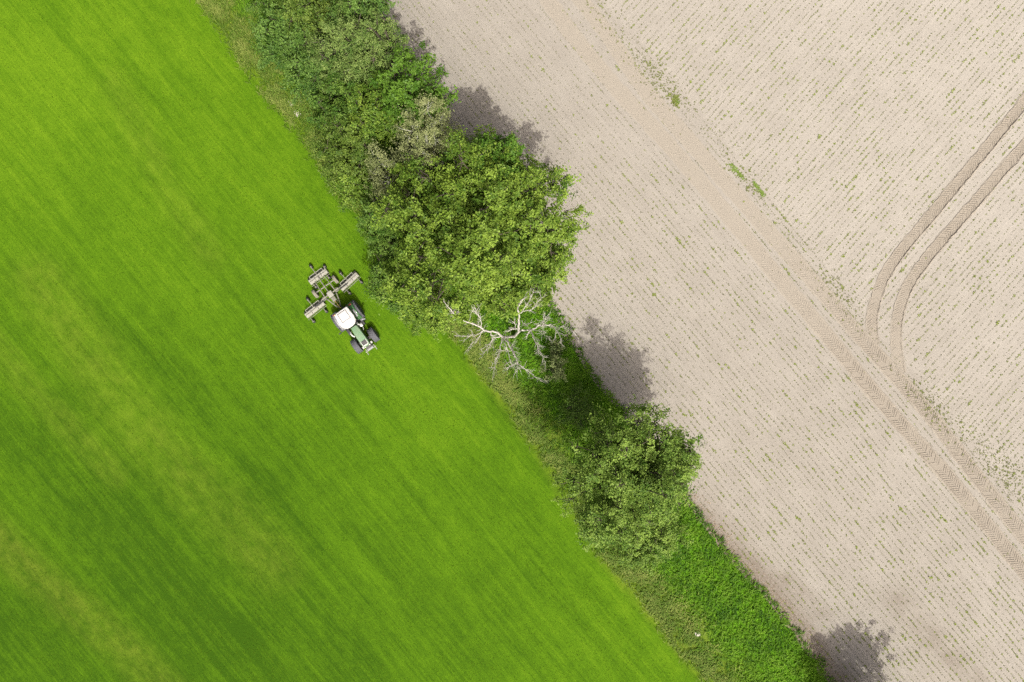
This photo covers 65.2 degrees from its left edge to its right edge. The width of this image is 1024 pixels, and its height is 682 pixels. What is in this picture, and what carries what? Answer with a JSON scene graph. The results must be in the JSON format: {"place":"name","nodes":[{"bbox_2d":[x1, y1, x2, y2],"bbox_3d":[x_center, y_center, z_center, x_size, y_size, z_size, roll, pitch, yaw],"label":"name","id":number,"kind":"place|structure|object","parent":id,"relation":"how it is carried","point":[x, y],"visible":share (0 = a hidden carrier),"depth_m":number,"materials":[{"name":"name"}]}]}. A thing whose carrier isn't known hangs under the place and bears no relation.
{"place":"outdoors","nodes":[
{"label":"outdoors","id":0,"kind":"place"},
{"bbox_2d":[0,0,712,681],"bbox_3d":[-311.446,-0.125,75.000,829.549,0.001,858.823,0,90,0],"label":"grass field","id":1,"kind":"structure","parent":0,"point":[210,562],"depth_m":75.00,"materials":[{"name":"green plant"}]},
{"bbox_2d":[304,264,363,322],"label":"mower","id":2,"kind":"object","parent":1,"relation":"on","point":[344,284],"visible":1,"depth_m":74.48,"materials":[{"name":"paint"}]},
{"bbox_2d":[330,300,379,354],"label":"tractor","id":3,"kind":"object","parent":1,"relation":"on","point":[349,316],"visible":1,"depth_m":73.16,"materials":[{"name":"metal"}]},
{"bbox_2d":[397,287,454,342],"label":"tree","id":4,"kind":"object","parent":1,"relation":"on","point":[431,327],"visible":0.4,"depth_m":70.35,"materials":[{"name":"green plant"}]},
{"bbox_2d":[215,0,834,681],"bbox_3d":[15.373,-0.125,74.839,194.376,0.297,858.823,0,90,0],"label":"grass verge","id":5,"kind":"object","parent":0,"point":[669,568],"depth_m":74.83,"materials":[{"name":"plant"}]},
{"bbox_2d":[242,0,284,17],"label":"tree","id":6,"kind":"object","parent":5,"relation":"on","point":[259,3],"visible":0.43,"depth_m":69.96,"materials":[{"name":"green plant"}]},
{"bbox_2d":[248,0,325,71],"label":"tree","id":7,"kind":"object","parent":5,"relation":"on","point":[273,47],"visible":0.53,"depth_m":68.68,"materials":[{"name":"green plant"}]},
{"bbox_2d":[276,17,339,109],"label":"tree","id":8,"kind":"object","parent":5,"relation":"on","point":[311,79],"visible":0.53,"depth_m":67.80,"materials":[{"name":"green plant"}]},
{"bbox_2d":[275,0,346,48],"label":"tree","id":9,"kind":"object","parent":5,"relation":"on","point":[309,11],"visible":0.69,"depth_m":67.15,"materials":[{"name":"green plant"}]},
{"bbox_2d":[305,71,371,145],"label":"tree","id":10,"kind":"object","parent":5,"relation":"on","point":[323,102],"visible":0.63,"depth_m":67.02,"materials":[{"name":"green plant"}]},
{"bbox_2d":[301,0,393,96],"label":"tree","id":11,"kind":"object","parent":5,"relation":"on","point":[349,64],"visible":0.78,"depth_m":65.07,"materials":[{"name":"green plant"}]},
{"bbox_2d":[307,108,389,190],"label":"tree","id":12,"kind":"object","parent":5,"relation":"on","point":[327,149],"visible":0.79,"depth_m":67.60,"materials":[{"name":"green plant"}]},
{"bbox_2d":[327,157,377,215],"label":"tree","id":13,"kind":"object","parent":5,"relation":"on","point":[355,189],"visible":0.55,"depth_m":68.82,"materials":[{"name":"green plant"}]},
{"bbox_2d":[316,0,401,35],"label":"tree","id":14,"kind":"object","parent":5,"relation":"on","point":[352,6],"visible":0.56,"depth_m":64.71,"materials":[{"name":"green plant"}]},
{"bbox_2d":[340,71,404,148],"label":"tree","id":15,"kind":"object","parent":5,"relation":"on","point":[380,128],"visible":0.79,"depth_m":66.33,"materials":[{"name":"green plant"}]},
{"bbox_2d":[344,3,418,81],"bbox_3d":[-10.599,-24.151,68.371,4.717,13.624,5.721,-35,90,0],"label":"tree","id":16,"kind":"object","parent":5,"relation":"on","point":[384,30],"visible":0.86,"depth_m":64.46,"materials":[{"name":"green plant"}]},
{"bbox_2d":[355,181,422,259],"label":"tree","id":17,"kind":"object","parent":5,"relation":"on","point":[366,219],"visible":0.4,"depth_m":67.49,"materials":[{"name":"green plant"}]},
{"bbox_2d":[361,138,436,206],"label":"tree","id":18,"kind":"object","parent":5,"relation":"on","point":[378,173],"visible":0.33,"depth_m":65.59,"materials":[{"name":"green plant"}]},
{"bbox_2d":[361,234,453,317],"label":"tree","id":19,"kind":"object","parent":5,"relation":"on","point":[377,280],"visible":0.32,"depth_m":68.23,"materials":[{"name":"green plant"}]},
{"bbox_2d":[368,40,460,137],"bbox_3d":[-8.084,-20.107,68.362,7.143,13.665,8.457,-36,90,0],"label":"tree","id":20,"kind":"object","parent":5,"relation":"on","point":[398,94],"visible":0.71,"depth_m":64.06,"materials":[{"name":"green plant"}]},
{"bbox_2d":[389,89,470,173],"bbox_3d":[-6.887,-16.369,67.964,6.846,14.452,7.023,-32,90,0],"label":"tree","id":21,"kind":"object","parent":5,"relation":"on","point":[424,139],"visible":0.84,"depth_m":64.03,"materials":[{"name":"green plant"}]},
{"bbox_2d":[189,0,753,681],"bbox_3d":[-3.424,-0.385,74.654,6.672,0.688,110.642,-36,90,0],"label":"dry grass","id":22,"kind":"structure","parent":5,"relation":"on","point":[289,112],"depth_m":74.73,"materials":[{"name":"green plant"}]},
{"bbox_2d":[365,120,593,334],"bbox_3d":[-2.468,-9.022,65.633,18.359,19.112,17.130,0,90,0],"label":"tree","id":23,"kind":"object","parent":5,"relation":"on","point":[461,230],"visible":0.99,"depth_m":61.61,"materials":[{"name":"green plant"}]},
{"bbox_2d":[439,130,541,203],"bbox_3d":[-1.538,-13.837,67.452,6.855,15.529,7.140,-36,90,0],"label":"tree","id":24,"kind":"object","parent":5,"relation":"on","point":[485,139],"visible":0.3,"depth_m":61.89,"materials":[{"name":"green plant"}]},
{"bbox_2d":[443,289,579,380],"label":"dead tree","id":25,"kind":"object","parent":5,"relation":"on","point":[516,333],"visible":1,"depth_m":65.93,"materials":[{"name":"grey wood"}]},
{"bbox_2d":[500,226,574,320],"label":"tree","id":26,"kind":"object","parent":5,"relation":"on","point":[544,268],"visible":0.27,"depth_m":65.69,"materials":[{"name":"green plant"}]},
{"bbox_2d":[538,354,568,382],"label":"shrub","id":27,"kind":"object","parent":5,"relation":"on","point":[556,365],"visible":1,"depth_m":72.06,"materials":[{"name":"green plant"}]},
{"bbox_2d":[545,337,566,355],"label":"shrub","id":28,"kind":"object","parent":5,"relation":"on","point":[556,349],"visible":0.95,"depth_m":73.43,"materials":[{"name":"green plant"}]},
{"bbox_2d":[554,379,599,433],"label":"shrub","id":29,"kind":"object","parent":5,"relation":"on","point":[577,407],"visible":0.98,"depth_m":72.05,"materials":[{"name":"green plant"}]},
{"bbox_2d":[580,510,624,552],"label":"shrub","id":30,"kind":"object","parent":5,"relation":"on","point":[613,542],"visible":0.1,"depth_m":72.68,"materials":[{"name":"green plant"}]},
{"bbox_2d":[548,394,706,553],"bbox_3d":[9.027,10.649,66.643,11.723,17.238,12.851,14,90,0],"label":"tree","id":31,"kind":"object","parent":5,"relation":"on","point":[611,476],"visible":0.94,"depth_m":62.52,"materials":[{"name":"green plant"}]},
{"bbox_2d":[612,508,693,576],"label":"shrub","id":32,"kind":"object","parent":5,"relation":"on","point":[647,549],"visible":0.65,"depth_m":72.37,"materials":[{"name":"green plant"}]},
{"bbox_2d":[345,0,1023,681],"bbox_3d":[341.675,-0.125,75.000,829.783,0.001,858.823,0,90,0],"label":"sand field","id":33,"kind":"structure","parent":0,"point":[629,202],"depth_m":75.00,"materials":[{"name":"soil"}]},
{"bbox_2d":[447,151,850,681],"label":"soil clods","id":34,"kind":"object","parent":33,"relation":"on","point":[786,617],"visible":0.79,"depth_m":74.99,"materials":[{"name":"beige soil"}]},
{"bbox_2d":[629,425,702,505],"bbox_3d":[12.643,9.958,67.748,5.705,14.875,5.760,42,90,0],"label":"tree","id":35,"kind":"object","parent":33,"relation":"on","point":[677,449],"visible":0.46,"depth_m":62.62,"materials":[{"name":"green plant"}]},
{"bbox_2d":[392,0,1023,681],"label":"seedlings","id":36,"kind":"object","parent":33,"relation":"on","point":[764,402],"visible":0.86,"depth_m":74.98,"materials":[{"name":"green plant"}]},
{"bbox_2d":[729,163,738,172],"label":"weed clump","id":37,"kind":"object","parent":33,"relation":"on","point":[732,167],"visible":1,"depth_m":74.97,"materials":[{"name":"green plant"}]},
{"bbox_2d":[735,170,744,179],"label":"weed clump","id":38,"kind":"object","parent":33,"relation":"on","point":[740,175],"visible":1,"depth_m":74.97,"materials":[{"name":"green plant"}]},
{"bbox_2d":[756,187,765,196],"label":"weed clump","id":39,"kind":"object","parent":33,"relation":"on","point":[762,193],"visible":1,"depth_m":74.97,"materials":[{"name":"green plant"}]},
{"bbox_2d":[539,0,1023,583],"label":"tyre track","id":40,"kind":"structure","parent":33,"relation":"on","point":[791,292],"depth_m":74.99,"materials":[{"name":"soil"}]},
{"bbox_2d":[571,0,1023,547],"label":"tyre track","id":41,"kind":"structure","parent":33,"relation":"on","point":[698,151],"depth_m":74.99,"materials":[{"name":"soil"}]},
{"bbox_2d":[583,0,1023,529],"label":"weeds","id":42,"kind":"object","parent":33,"relation":"on","point":[674,99],"visible":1,"depth_m":74.97,"materials":[{"name":"green plant"}]},
{"bbox_2d":[605,0,1023,499],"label":"seedlings","id":43,"kind":"object","parent":33,"relation":"on","point":[819,135],"visible":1,"depth_m":74.98,"materials":[{"name":"green plant"}]},
{"bbox_2d":[865,92,1023,347],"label":"tyre track","id":44,"kind":"structure","parent":33,"relation":"on","point":[954,186],"depth_m":74.98,"materials":[{"name":"soil"}]},
{"bbox_2d":[890,137,1023,375],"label":"tyre track","id":45,"kind":"structure","parent":33,"relation":"on","point":[973,204],"depth_m":74.98,"materials":[{"name":"soil"}]}
]}

